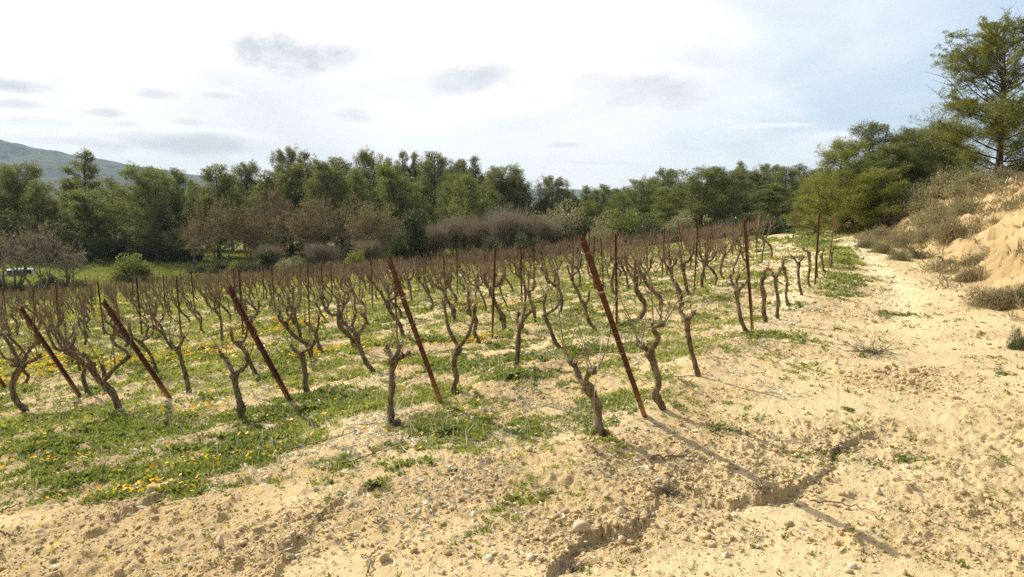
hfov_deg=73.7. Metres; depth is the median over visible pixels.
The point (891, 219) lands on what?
shrub
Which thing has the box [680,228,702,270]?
grapevine
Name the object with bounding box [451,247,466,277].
grapevine
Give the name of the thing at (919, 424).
dirt track
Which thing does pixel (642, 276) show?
grapevine
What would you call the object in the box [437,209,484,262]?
bare shrub
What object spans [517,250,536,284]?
grapevine
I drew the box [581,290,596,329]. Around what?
grapevine
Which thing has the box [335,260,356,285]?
grapevine
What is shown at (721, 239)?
grapevine
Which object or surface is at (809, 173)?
pine tree
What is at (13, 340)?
grapevine
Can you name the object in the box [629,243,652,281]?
grapevine
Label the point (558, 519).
soil clods
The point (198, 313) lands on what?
grapevine
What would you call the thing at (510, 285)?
grapevine
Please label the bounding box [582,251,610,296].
grapevine
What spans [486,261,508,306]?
grapevine
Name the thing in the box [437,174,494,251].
pine tree
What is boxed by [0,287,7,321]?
grapevine
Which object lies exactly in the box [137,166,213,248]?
pine tree
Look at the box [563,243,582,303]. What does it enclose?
grapevine
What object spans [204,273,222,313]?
grapevine
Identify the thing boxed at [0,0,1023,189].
sky
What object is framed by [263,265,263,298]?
vineyard post
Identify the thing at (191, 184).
pine tree
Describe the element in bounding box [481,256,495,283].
grapevine
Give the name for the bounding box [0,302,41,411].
grapevine
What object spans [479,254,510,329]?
grapevine
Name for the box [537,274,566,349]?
grapevine
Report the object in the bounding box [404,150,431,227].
pine tree
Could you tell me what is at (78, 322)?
grapevine
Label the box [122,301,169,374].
grapevine
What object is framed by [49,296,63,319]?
grapevine
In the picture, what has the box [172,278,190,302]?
grapevine
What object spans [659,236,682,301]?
grapevine
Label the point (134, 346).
leaning post
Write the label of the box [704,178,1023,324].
earth bank
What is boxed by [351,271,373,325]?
grapevine
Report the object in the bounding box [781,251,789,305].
grapevine
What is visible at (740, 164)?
pine tree
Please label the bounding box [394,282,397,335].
vineyard post
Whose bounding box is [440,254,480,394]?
grapevine
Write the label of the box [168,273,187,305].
grapevine
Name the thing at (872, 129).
pine tree
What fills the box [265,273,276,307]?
grapevine
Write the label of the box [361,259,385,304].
grapevine
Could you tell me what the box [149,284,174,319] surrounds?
grapevine
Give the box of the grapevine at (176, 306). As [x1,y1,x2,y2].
[171,290,190,322]
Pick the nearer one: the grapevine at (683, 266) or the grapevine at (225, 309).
the grapevine at (683, 266)
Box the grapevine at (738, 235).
[727,225,742,249]
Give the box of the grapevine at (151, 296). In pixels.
[138,287,155,324]
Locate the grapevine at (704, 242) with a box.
[699,224,714,258]
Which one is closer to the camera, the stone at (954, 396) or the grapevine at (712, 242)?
the stone at (954, 396)
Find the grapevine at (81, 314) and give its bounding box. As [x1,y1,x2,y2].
[66,294,92,330]
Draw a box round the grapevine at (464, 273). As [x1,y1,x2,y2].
[455,261,468,291]
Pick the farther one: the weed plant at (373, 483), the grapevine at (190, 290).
the grapevine at (190, 290)
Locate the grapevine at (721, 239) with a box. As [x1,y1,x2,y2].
[713,228,726,257]
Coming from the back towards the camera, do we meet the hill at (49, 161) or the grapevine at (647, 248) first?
the hill at (49, 161)
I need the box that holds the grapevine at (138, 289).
[126,279,144,310]
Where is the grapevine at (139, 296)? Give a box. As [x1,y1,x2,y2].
[127,284,145,315]
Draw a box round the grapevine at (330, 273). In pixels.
[325,259,336,293]
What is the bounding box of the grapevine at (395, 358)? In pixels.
[383,308,414,426]
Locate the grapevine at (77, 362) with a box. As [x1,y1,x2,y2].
[45,306,81,371]
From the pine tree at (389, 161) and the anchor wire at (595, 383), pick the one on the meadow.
the pine tree at (389, 161)
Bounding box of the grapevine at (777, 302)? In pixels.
[769,260,784,318]
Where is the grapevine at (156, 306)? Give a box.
[136,291,163,331]
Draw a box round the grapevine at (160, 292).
[154,285,169,310]
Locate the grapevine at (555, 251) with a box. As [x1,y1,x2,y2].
[547,244,559,270]
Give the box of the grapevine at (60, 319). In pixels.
[41,294,76,351]
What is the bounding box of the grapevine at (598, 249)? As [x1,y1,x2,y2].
[592,240,602,262]
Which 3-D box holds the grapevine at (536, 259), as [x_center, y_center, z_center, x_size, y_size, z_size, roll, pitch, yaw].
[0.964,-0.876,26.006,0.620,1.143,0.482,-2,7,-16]
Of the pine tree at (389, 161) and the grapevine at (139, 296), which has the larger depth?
the pine tree at (389, 161)
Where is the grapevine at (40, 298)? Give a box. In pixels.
[30,290,46,311]
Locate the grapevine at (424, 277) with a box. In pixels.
[421,256,429,298]
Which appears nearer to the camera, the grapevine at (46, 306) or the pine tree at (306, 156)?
the grapevine at (46, 306)
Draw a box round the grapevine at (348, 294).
[328,285,353,326]
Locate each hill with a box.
[0,139,256,209]
[507,188,726,207]
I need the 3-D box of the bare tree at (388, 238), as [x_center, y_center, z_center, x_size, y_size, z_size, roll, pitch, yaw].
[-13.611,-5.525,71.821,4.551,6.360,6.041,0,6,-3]
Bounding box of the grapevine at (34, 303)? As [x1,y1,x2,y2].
[29,294,42,316]
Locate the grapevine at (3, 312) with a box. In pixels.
[0,294,11,327]
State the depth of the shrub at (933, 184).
28.34 m
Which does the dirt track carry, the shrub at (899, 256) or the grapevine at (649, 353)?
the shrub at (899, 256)
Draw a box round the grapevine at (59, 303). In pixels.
[52,293,66,326]
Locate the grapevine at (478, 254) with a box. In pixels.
[474,248,483,273]
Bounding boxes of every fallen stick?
[0,501,20,512]
[0,530,21,536]
[276,420,379,453]
[341,441,403,463]
[362,550,375,572]
[393,430,419,467]
[638,372,709,381]
[648,435,697,460]
[810,499,875,512]
[834,443,860,452]
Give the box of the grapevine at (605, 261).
[598,245,609,278]
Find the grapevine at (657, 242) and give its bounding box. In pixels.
[648,233,660,253]
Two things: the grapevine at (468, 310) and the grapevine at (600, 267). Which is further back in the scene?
the grapevine at (600, 267)
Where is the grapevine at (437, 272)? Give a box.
[433,256,455,291]
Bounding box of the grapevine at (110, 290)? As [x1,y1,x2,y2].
[104,281,117,297]
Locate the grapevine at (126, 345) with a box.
[110,291,128,347]
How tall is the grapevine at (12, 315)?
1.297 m
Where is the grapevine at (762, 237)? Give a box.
[751,213,777,261]
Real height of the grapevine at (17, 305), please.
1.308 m
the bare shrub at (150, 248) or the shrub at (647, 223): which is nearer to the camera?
the shrub at (647, 223)
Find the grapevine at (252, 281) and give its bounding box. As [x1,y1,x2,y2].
[248,268,259,295]
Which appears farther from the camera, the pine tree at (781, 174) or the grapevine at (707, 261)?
the pine tree at (781, 174)
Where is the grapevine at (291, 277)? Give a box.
[276,264,297,293]
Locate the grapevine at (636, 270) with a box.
[633,245,641,285]
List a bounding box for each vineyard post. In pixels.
[2,288,7,332]
[32,287,34,323]
[55,286,59,328]
[97,281,104,333]
[132,280,134,314]
[135,277,142,334]
[163,274,165,314]
[176,276,181,337]
[190,271,195,313]
[233,268,235,313]
[238,269,243,334]
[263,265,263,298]
[270,266,275,311]
[307,263,310,338]
[320,264,324,309]
[331,259,331,295]
[371,259,372,306]
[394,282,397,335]
[443,253,446,305]
[457,250,458,292]
[491,248,495,338]
[519,244,522,300]
[533,241,534,283]
[593,236,595,259]
[600,238,603,288]
[615,233,618,324]
[645,227,647,266]
[661,228,664,278]
[677,220,684,260]
[693,221,698,291]
[695,222,705,278]
[743,218,753,328]
[755,214,756,257]
[792,209,796,244]
[814,213,819,284]
[828,214,835,271]
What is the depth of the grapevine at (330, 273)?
28.31 m
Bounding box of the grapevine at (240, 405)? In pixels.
[209,326,257,420]
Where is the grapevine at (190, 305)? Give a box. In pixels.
[187,295,199,324]
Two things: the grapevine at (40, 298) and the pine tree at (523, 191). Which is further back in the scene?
the pine tree at (523, 191)
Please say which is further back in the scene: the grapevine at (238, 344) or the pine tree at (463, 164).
the pine tree at (463, 164)
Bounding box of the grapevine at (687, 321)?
[674,292,700,376]
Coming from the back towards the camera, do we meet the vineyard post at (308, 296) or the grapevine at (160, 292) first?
the grapevine at (160, 292)
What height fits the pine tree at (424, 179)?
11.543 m
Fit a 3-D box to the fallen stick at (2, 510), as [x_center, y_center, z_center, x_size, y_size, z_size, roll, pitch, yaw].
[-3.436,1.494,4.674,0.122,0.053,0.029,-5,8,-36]
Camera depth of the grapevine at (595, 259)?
19.84 m
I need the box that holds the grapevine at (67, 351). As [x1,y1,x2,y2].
[40,309,89,394]
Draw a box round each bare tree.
[0,214,72,291]
[0,216,68,287]
[39,234,95,285]
[159,220,217,266]
[178,190,263,265]
[223,204,275,264]
[241,184,300,263]
[267,198,339,256]
[296,191,376,265]
[338,198,403,264]
[363,208,403,251]
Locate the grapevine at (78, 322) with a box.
[73,300,88,346]
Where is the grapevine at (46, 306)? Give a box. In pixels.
[36,298,56,318]
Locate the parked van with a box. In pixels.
[1,268,34,276]
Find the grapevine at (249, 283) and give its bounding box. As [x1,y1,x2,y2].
[240,274,256,298]
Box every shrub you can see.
[0,233,43,260]
[0,275,9,291]
[0,281,41,294]
[26,232,86,260]
[33,272,76,290]
[63,279,94,287]
[86,241,128,257]
[103,252,159,282]
[110,246,126,257]
[112,235,136,254]
[122,227,167,259]
[130,230,185,261]
[163,237,205,262]
[184,264,206,274]
[202,261,228,274]
[225,260,245,274]
[242,262,259,273]
[247,242,283,262]
[252,250,276,270]
[273,255,302,272]
[291,251,322,273]
[300,239,345,268]
[340,250,369,272]
[350,237,384,265]
[381,233,415,267]
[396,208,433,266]
[423,219,452,262]
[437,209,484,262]
[457,212,492,250]
[462,235,511,263]
[477,202,532,252]
[504,231,545,260]
[508,208,553,246]
[529,215,569,254]
[539,199,597,255]
[562,216,597,253]
[579,227,602,253]
[590,210,612,242]
[597,225,617,249]
[601,207,642,245]
[626,215,680,246]
[661,209,700,242]
[698,216,748,238]
[735,213,797,236]
[850,237,877,248]
[861,220,892,236]
[862,239,898,253]
[866,195,910,225]
[883,232,916,247]
[885,248,913,261]
[893,183,935,215]
[902,246,927,258]
[903,189,957,229]
[905,226,938,243]
[907,157,967,199]
[925,214,986,251]
[931,161,997,196]
[937,186,983,222]
[937,254,956,264]
[946,250,989,266]
[948,266,988,282]
[956,282,1023,310]
[984,158,1023,182]
[994,283,1023,303]
[1006,324,1023,350]
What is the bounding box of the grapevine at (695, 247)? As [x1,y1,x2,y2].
[683,228,702,266]
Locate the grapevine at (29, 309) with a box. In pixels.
[16,288,38,321]
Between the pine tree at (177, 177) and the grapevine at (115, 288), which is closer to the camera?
the grapevine at (115, 288)
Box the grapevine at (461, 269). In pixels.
[454,257,466,281]
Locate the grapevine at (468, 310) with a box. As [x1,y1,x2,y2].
[463,280,480,342]
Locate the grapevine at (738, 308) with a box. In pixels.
[729,261,749,332]
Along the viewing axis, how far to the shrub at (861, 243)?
23.47 m
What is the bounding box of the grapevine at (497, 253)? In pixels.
[491,247,505,274]
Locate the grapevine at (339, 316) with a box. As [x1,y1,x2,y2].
[314,278,356,345]
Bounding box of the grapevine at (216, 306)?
[194,280,228,341]
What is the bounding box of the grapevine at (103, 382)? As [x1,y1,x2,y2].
[48,306,134,409]
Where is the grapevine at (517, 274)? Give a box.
[502,251,529,301]
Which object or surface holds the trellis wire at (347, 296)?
attached to the vineyard post at (594, 243)
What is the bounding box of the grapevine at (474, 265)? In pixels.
[462,254,480,283]
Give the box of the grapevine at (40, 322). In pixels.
[24,308,44,345]
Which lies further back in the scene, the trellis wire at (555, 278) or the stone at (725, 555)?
the trellis wire at (555, 278)
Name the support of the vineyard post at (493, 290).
on the ground at (268, 496)
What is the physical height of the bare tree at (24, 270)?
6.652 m
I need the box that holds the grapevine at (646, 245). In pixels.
[637,238,650,252]
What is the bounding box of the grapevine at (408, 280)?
[401,259,417,300]
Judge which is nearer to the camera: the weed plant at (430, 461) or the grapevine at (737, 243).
the weed plant at (430, 461)
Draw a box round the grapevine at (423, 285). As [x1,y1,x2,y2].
[412,252,438,310]
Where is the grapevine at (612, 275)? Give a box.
[608,237,627,294]
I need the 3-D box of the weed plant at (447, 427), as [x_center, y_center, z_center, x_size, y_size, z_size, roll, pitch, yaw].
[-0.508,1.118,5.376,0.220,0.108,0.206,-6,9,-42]
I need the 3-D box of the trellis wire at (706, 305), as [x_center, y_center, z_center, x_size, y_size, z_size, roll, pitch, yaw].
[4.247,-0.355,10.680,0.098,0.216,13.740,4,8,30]
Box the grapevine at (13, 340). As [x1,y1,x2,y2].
[1,302,26,353]
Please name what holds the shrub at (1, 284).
on the meadow
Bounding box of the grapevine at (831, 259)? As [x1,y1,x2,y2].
[829,245,835,268]
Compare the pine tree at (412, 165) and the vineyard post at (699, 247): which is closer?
the vineyard post at (699, 247)
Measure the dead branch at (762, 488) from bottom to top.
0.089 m
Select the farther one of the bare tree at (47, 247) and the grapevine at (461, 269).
the bare tree at (47, 247)
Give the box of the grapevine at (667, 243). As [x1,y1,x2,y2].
[658,232,675,261]
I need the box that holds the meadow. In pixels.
[0,210,821,304]
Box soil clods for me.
[0,229,1023,576]
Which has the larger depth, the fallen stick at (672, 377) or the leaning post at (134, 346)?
the leaning post at (134, 346)
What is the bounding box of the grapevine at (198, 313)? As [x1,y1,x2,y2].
[179,294,203,333]
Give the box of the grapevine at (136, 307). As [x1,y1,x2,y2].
[129,293,149,320]
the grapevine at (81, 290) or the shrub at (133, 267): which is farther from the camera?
the shrub at (133, 267)
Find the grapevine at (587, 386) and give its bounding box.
[556,287,622,436]
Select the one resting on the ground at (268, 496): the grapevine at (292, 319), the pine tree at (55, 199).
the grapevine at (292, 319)
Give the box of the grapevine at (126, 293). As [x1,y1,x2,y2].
[117,286,132,302]
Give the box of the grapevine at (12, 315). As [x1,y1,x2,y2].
[0,300,22,335]
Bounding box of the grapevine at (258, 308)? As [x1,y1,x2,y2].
[236,287,267,349]
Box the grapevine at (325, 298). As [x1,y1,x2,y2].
[310,276,328,307]
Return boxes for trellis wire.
[2,246,605,337]
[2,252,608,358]
[36,235,674,330]
[54,242,678,358]
[124,230,724,326]
[141,238,721,357]
[244,225,765,317]
[267,248,704,352]
[409,218,811,296]
[422,227,812,342]
[604,225,830,289]
[624,242,829,345]
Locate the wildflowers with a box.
[0,238,793,566]
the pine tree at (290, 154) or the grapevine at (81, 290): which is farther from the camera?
the pine tree at (290, 154)
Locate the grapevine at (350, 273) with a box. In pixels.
[343,263,354,287]
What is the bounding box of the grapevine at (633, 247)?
[626,237,637,262]
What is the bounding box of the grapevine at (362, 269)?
[353,267,367,290]
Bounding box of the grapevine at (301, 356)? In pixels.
[286,312,317,392]
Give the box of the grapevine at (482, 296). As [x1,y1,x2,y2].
[465,261,486,311]
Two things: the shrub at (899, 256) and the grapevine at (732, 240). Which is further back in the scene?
the grapevine at (732, 240)
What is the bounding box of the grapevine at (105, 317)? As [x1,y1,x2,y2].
[97,303,122,335]
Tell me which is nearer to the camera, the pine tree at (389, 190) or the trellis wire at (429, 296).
the trellis wire at (429, 296)
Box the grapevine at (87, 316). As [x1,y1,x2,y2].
[74,284,90,323]
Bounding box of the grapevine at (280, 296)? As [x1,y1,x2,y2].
[268,275,286,307]
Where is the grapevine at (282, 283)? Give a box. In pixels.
[276,274,289,303]
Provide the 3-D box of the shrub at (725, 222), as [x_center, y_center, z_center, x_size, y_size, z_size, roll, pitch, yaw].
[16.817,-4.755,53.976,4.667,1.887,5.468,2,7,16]
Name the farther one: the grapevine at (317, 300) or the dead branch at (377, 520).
the grapevine at (317, 300)
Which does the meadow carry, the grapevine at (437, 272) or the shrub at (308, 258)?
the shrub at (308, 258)
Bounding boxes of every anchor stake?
[366,444,375,453]
[587,443,597,450]
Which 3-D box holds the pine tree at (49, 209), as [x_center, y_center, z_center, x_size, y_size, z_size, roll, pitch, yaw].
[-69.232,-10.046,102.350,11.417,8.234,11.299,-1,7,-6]
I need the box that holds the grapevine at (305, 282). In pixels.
[296,265,314,300]
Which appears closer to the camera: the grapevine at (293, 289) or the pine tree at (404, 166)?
the grapevine at (293, 289)
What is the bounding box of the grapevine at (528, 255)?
[521,244,530,268]
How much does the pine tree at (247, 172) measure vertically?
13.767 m
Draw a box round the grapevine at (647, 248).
[640,234,655,265]
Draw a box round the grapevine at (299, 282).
[290,274,303,293]
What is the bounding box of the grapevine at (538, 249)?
[535,240,548,266]
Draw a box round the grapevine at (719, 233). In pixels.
[712,222,723,246]
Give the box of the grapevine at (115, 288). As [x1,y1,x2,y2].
[100,282,120,313]
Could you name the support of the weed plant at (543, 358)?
on the ground at (268, 496)
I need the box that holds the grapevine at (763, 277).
[760,258,769,321]
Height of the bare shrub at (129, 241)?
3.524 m
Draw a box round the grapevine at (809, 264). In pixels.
[802,241,810,286]
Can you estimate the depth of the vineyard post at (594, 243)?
19.66 m
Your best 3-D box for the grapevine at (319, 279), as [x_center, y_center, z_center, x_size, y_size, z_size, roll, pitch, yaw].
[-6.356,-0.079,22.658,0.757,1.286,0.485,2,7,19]
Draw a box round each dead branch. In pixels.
[372,517,388,527]
[558,557,589,572]
[649,480,688,500]
[745,473,778,493]
[837,328,904,356]
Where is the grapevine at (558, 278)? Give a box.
[542,242,570,291]
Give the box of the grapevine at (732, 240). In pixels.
[730,230,740,254]
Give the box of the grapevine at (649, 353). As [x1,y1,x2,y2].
[613,222,694,410]
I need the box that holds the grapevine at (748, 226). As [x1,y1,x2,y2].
[738,220,752,240]
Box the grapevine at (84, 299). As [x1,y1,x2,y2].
[73,291,89,323]
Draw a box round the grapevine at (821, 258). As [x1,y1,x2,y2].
[819,244,825,272]
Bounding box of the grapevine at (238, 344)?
[219,309,259,375]
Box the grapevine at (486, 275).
[475,260,490,296]
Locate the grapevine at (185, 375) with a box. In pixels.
[160,311,192,393]
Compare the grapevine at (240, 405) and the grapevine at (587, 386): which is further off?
the grapevine at (240, 405)
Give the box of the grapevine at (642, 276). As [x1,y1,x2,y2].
[630,242,665,310]
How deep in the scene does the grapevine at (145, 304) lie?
23.67 m
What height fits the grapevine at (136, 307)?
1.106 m
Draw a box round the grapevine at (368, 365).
[340,281,376,372]
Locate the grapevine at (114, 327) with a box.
[96,307,130,358]
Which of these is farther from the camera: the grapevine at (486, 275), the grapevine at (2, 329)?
the grapevine at (486, 275)
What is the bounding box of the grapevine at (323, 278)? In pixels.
[311,264,333,295]
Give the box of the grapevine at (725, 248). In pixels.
[717,234,734,278]
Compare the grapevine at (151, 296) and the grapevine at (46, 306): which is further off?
the grapevine at (46, 306)
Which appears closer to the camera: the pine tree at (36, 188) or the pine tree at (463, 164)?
the pine tree at (36, 188)
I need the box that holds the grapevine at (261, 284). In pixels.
[252,272,266,298]
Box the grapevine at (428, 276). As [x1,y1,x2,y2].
[423,262,432,289]
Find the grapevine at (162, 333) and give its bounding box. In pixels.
[134,306,174,350]
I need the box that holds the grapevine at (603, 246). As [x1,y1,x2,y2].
[591,235,607,261]
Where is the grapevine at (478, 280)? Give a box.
[466,260,488,297]
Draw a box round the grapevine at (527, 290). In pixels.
[512,254,542,322]
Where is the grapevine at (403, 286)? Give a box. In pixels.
[386,256,404,288]
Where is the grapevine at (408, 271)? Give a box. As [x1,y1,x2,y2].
[394,258,413,289]
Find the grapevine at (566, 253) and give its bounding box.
[560,242,570,264]
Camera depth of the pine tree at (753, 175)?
68.88 m
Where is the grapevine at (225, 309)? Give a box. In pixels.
[203,274,231,318]
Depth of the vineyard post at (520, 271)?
16.29 m
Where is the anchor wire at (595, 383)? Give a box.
[589,315,605,443]
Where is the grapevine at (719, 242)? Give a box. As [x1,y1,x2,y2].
[711,227,726,259]
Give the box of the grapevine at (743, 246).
[736,233,752,249]
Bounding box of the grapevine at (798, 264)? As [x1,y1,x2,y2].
[788,247,807,294]
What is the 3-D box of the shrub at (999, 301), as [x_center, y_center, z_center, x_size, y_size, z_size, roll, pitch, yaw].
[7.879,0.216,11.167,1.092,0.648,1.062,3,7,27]
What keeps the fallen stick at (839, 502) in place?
on the dirt track
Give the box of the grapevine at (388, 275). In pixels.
[382,258,397,288]
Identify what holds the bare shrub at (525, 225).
on the meadow
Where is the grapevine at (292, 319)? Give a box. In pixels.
[267,279,301,324]
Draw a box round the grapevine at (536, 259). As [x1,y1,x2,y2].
[530,253,542,268]
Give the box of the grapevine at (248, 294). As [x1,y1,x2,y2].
[242,286,253,304]
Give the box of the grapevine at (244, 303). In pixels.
[232,292,256,332]
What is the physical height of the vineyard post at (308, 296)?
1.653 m
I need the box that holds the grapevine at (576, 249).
[561,240,580,271]
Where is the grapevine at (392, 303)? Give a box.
[372,261,410,317]
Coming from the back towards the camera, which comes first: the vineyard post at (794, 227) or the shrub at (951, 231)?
the vineyard post at (794, 227)
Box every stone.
[145,485,153,492]
[216,534,223,545]
[379,552,389,562]
[450,475,459,480]
[466,553,475,558]
[526,446,532,451]
[572,520,591,532]
[605,558,611,562]
[614,507,625,514]
[721,552,729,557]
[796,501,806,506]
[837,489,846,495]
[874,487,882,494]
[901,549,907,555]
[908,366,919,372]
[949,395,961,398]
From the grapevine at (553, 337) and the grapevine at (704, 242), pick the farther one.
the grapevine at (704, 242)
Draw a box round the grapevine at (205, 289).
[196,274,213,305]
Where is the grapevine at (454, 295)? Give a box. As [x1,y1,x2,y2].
[440,265,457,304]
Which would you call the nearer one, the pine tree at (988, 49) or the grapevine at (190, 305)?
the grapevine at (190, 305)
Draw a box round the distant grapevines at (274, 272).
[0,220,760,316]
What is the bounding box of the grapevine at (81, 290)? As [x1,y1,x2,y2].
[77,283,95,313]
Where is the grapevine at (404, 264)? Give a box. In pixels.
[398,256,412,273]
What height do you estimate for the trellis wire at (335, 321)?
0.466 m
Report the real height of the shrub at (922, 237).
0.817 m
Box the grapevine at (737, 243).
[729,228,753,274]
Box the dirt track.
[639,226,1023,576]
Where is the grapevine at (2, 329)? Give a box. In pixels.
[0,307,13,331]
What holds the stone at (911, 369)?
on the dirt track
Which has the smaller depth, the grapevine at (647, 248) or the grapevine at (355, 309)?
the grapevine at (355, 309)
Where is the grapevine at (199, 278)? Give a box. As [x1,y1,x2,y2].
[195,277,212,311]
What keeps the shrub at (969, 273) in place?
on the earth bank
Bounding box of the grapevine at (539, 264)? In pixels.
[535,247,549,281]
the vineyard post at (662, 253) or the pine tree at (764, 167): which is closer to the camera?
the vineyard post at (662, 253)
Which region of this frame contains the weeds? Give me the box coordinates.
[0,230,1023,576]
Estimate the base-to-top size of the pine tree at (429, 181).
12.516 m
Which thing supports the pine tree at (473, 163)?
on the meadow
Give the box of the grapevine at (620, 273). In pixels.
[603,236,628,276]
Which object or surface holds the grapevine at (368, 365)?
on the ground at (268, 496)
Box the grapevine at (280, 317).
[267,289,313,359]
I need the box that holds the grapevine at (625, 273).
[610,239,632,288]
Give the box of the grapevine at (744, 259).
[731,227,753,269]
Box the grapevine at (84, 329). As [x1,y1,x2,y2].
[67,296,93,337]
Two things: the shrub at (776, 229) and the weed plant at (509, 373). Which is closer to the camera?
the weed plant at (509, 373)
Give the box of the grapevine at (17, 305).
[7,293,23,319]
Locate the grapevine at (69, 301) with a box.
[61,289,73,313]
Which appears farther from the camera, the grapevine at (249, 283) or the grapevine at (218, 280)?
the grapevine at (249, 283)
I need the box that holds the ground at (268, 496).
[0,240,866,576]
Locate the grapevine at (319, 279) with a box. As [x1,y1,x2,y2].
[315,268,332,302]
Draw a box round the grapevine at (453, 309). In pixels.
[419,262,456,320]
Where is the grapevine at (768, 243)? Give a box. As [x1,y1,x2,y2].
[753,213,772,258]
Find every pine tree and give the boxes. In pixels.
[0,161,61,245]
[0,177,50,243]
[1,178,68,261]
[26,198,69,233]
[33,197,73,233]
[41,176,96,240]
[44,188,137,261]
[53,147,124,233]
[92,176,138,257]
[102,160,194,262]
[117,191,164,235]
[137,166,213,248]
[178,186,226,249]
[179,163,255,258]
[184,177,200,221]
[203,184,249,250]
[222,160,264,252]
[223,186,265,250]
[242,168,299,253]
[250,160,315,255]
[266,143,303,246]
[290,153,360,244]
[293,149,318,245]
[293,166,329,245]
[308,156,366,251]
[325,166,377,253]
[345,146,383,213]
[357,161,432,252]
[368,157,402,235]
[394,149,409,218]
[400,151,459,230]
[401,166,448,233]
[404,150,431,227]
[432,158,479,221]
[432,168,479,253]
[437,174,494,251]
[465,156,494,200]
[474,162,535,220]
[476,179,507,236]
[493,174,536,247]
[522,198,557,218]
[533,175,578,220]
[561,188,582,233]
[569,185,599,233]
[574,183,630,233]
[599,190,640,220]
[601,187,634,219]
[603,174,664,229]
[630,185,695,231]
[633,176,666,218]
[654,165,760,231]
[655,166,684,207]
[674,183,713,219]
[702,163,762,223]
[723,170,793,218]
[729,160,745,221]
[735,183,805,229]
[751,163,787,187]
[767,166,814,225]
[781,177,835,234]
[784,163,811,211]
[787,167,837,221]
[796,136,884,233]
[820,165,881,234]
[835,166,912,230]
[837,119,901,205]
[843,139,948,203]
[859,127,958,194]
[881,165,940,193]
[900,124,962,175]
[908,5,1023,175]
[913,130,994,178]
[921,119,983,174]
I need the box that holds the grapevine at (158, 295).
[154,278,164,308]
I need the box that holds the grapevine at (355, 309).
[335,270,356,313]
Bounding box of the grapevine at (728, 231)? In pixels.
[720,223,735,243]
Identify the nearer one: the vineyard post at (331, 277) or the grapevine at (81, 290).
the vineyard post at (331, 277)
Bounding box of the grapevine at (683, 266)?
[672,232,700,294]
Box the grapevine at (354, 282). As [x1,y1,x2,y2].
[341,270,359,303]
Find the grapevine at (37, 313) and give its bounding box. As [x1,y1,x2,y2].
[28,297,52,337]
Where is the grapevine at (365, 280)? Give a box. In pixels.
[357,269,370,294]
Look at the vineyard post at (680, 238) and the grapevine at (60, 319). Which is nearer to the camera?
the grapevine at (60, 319)
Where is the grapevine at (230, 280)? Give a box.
[225,277,247,310]
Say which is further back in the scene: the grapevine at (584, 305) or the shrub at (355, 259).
the shrub at (355, 259)
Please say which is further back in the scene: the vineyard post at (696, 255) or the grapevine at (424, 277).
the grapevine at (424, 277)
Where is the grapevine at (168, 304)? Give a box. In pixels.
[161,291,172,313]
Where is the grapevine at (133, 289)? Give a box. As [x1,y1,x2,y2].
[125,282,139,308]
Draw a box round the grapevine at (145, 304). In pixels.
[136,289,154,317]
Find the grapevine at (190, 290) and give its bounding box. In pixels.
[182,283,198,301]
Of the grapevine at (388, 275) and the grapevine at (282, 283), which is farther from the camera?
the grapevine at (282, 283)
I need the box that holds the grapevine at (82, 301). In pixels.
[73,291,90,315]
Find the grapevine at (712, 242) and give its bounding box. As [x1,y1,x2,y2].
[703,231,717,261]
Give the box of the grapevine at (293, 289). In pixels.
[275,266,310,338]
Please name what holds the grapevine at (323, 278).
on the ground at (268, 496)
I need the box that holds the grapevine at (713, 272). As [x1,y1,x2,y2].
[692,233,717,284]
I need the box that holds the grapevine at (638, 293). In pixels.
[619,239,646,318]
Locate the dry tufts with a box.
[835,170,1023,320]
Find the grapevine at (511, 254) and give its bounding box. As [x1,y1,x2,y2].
[499,243,521,271]
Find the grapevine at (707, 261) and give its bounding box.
[694,238,726,287]
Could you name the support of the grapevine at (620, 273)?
on the ground at (268, 496)
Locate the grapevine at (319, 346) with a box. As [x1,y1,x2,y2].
[303,301,323,352]
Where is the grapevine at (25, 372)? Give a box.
[0,337,31,384]
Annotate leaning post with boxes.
[0,377,6,387]
[18,305,81,396]
[101,298,172,399]
[226,284,292,400]
[387,255,442,402]
[580,231,646,416]
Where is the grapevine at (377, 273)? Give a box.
[362,260,385,300]
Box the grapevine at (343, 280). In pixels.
[327,265,353,296]
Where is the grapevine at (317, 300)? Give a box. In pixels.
[297,280,329,320]
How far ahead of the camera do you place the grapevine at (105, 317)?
16.44 m
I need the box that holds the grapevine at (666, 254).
[659,240,683,275]
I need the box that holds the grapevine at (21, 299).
[11,287,32,307]
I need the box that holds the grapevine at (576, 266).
[566,249,584,287]
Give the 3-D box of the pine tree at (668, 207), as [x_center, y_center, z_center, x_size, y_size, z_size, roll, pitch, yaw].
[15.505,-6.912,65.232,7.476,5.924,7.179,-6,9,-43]
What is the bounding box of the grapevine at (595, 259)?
[586,247,603,273]
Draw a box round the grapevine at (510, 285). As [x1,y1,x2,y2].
[497,256,513,291]
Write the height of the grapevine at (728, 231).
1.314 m
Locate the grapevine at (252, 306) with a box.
[235,281,256,311]
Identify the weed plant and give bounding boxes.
[297,402,316,411]
[314,512,324,517]
[361,479,381,490]
[396,470,405,475]
[425,456,435,466]
[434,423,459,437]
[446,469,457,475]
[498,369,520,378]
[535,354,549,360]
[602,417,620,423]
[839,406,854,411]
[994,370,1012,375]
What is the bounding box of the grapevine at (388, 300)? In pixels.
[373,262,405,336]
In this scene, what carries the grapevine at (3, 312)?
on the ground at (268, 496)
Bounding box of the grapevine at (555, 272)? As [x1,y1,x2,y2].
[542,258,563,312]
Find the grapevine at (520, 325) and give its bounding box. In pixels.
[512,294,536,368]

